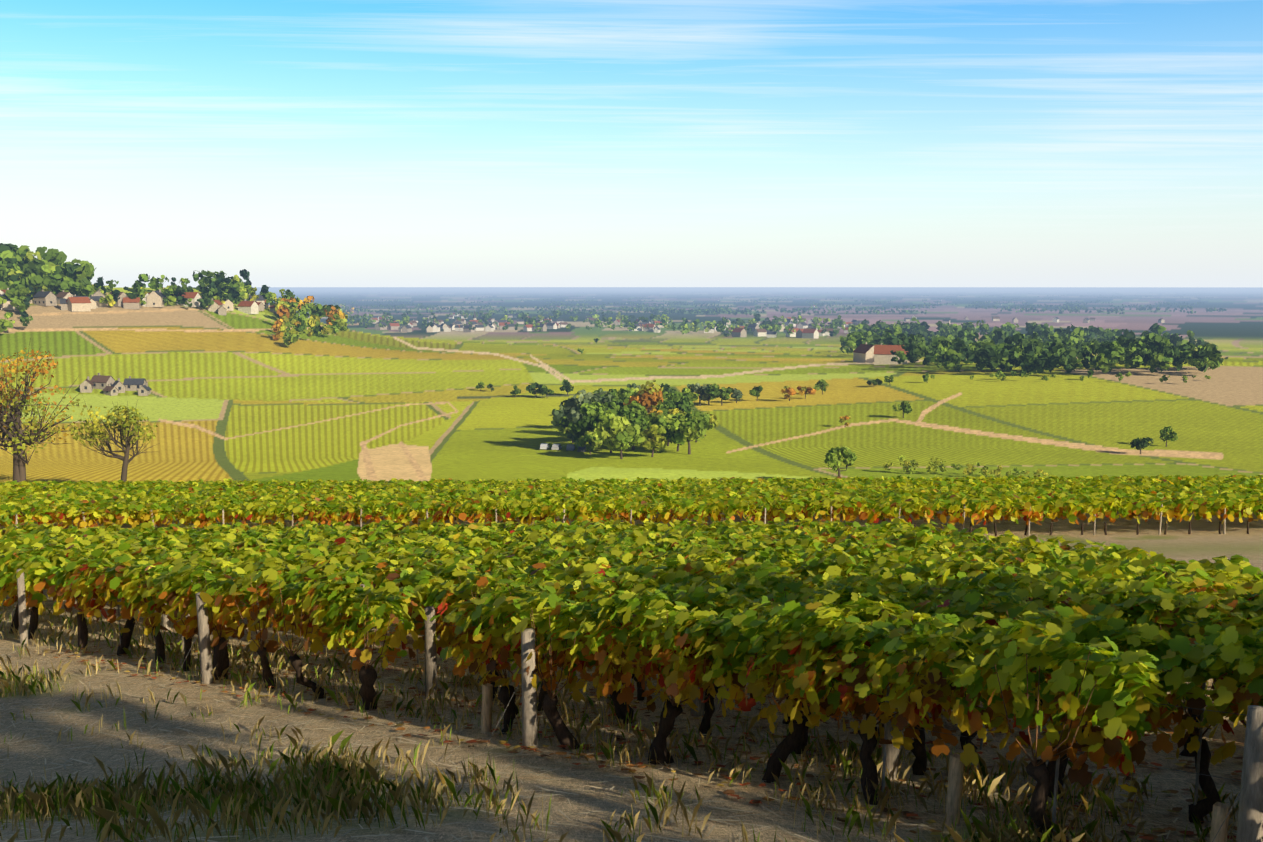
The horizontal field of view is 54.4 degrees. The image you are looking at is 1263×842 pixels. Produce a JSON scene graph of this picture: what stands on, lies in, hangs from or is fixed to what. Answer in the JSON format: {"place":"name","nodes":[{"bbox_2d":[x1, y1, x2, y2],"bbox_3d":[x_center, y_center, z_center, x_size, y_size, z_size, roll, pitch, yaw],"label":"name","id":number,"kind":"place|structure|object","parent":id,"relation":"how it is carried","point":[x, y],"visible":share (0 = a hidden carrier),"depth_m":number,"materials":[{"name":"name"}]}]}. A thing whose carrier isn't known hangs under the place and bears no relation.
{"place":"outdoors","nodes":[
{"label":"outdoors","id":0,"kind":"place"},
{"bbox_2d":[0,287,1262,841],"bbox_3d":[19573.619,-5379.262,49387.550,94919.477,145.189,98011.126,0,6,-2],"label":"ground","id":1,"kind":"structure","parent":0,"point":[236,395],"depth_m":317.62,"materials":[{"name":"green plant"}]},
{"bbox_2d":[540,443,586,451],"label":"parked cars","id":2,"kind":"object","parent":1,"relation":"on","point":[558,447],"visible":0.92,"depth_m":306.07,"materials":[{"name":"white metal"}]},
{"bbox_2d":[0,288,1164,395],"bbox_3d":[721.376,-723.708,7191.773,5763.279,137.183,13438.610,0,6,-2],"label":"house walls","id":3,"kind":"structure","parent":1,"relation":"on","point":[153,299],"depth_m":699.18,"materials":[{"name":"white paint"}]},
{"bbox_2d":[0,290,1161,391],"bbox_3d":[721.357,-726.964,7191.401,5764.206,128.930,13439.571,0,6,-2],"label":"house roofs","id":4,"kind":"structure","parent":3,"relation":"on","point":[878,349],"depth_m":732.99,"materials":[{"name":"brown tile"}]},
{"bbox_2d":[0,338,1177,481],"bbox_3d":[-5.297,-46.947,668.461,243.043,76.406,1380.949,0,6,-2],"label":"trees","id":5,"kind":"object","parent":1,"relation":"on","point":[631,420],"depth_m":279.07,"materials":[{"name":"green plant"}]},
{"bbox_2d":[0,243,1226,382],"bbox_3d":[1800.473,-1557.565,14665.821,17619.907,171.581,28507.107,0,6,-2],"label":"trees","id":6,"kind":"object","parent":1,"relation":"on","point":[1038,348],"visible":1,"depth_m":722.73,"materials":[{"name":"green plant"}]},
{"bbox_2d":[0,597,1238,841],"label":"grass tufts","id":7,"kind":"object","parent":1,"relation":"on","point":[98,805],"visible":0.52,"depth_m":8.05,"materials":[{"name":"green plant"}]},
{"bbox_2d":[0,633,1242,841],"bbox_3d":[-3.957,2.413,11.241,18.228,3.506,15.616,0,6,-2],"label":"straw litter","id":8,"kind":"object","parent":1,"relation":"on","point":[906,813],"visible":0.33,"depth_m":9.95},
{"bbox_2d":[5,521,1248,841],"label":"grapevine trunks","id":9,"kind":"object","parent":1,"relation":"on","point":[1039,771],"visible":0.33,"depth_m":10.06,"materials":[{"name":"brown wood"}]},
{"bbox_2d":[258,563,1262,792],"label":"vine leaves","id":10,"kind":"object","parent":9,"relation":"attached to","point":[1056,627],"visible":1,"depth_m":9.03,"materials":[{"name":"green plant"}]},
{"bbox_2d":[0,474,1262,652],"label":"vine leaves","id":11,"kind":"object","parent":1,"relation":"on","point":[86,564],"visible":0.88,"depth_m":27.13,"materials":[{"name":"green plant"}]},
{"bbox_2d":[15,504,1262,841],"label":"vineyard posts","id":12,"kind":"object","parent":1,"relation":"on","point":[1249,826],"visible":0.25,"depth_m":9.16,"materials":[{"name":"grey wood"}]},
{"bbox_2d":[0,0,1262,287],"label":"sky","id":13,"kind":"structure","parent":0,"point":[287,143],"materials":[{"name":"blue"}]}
]}

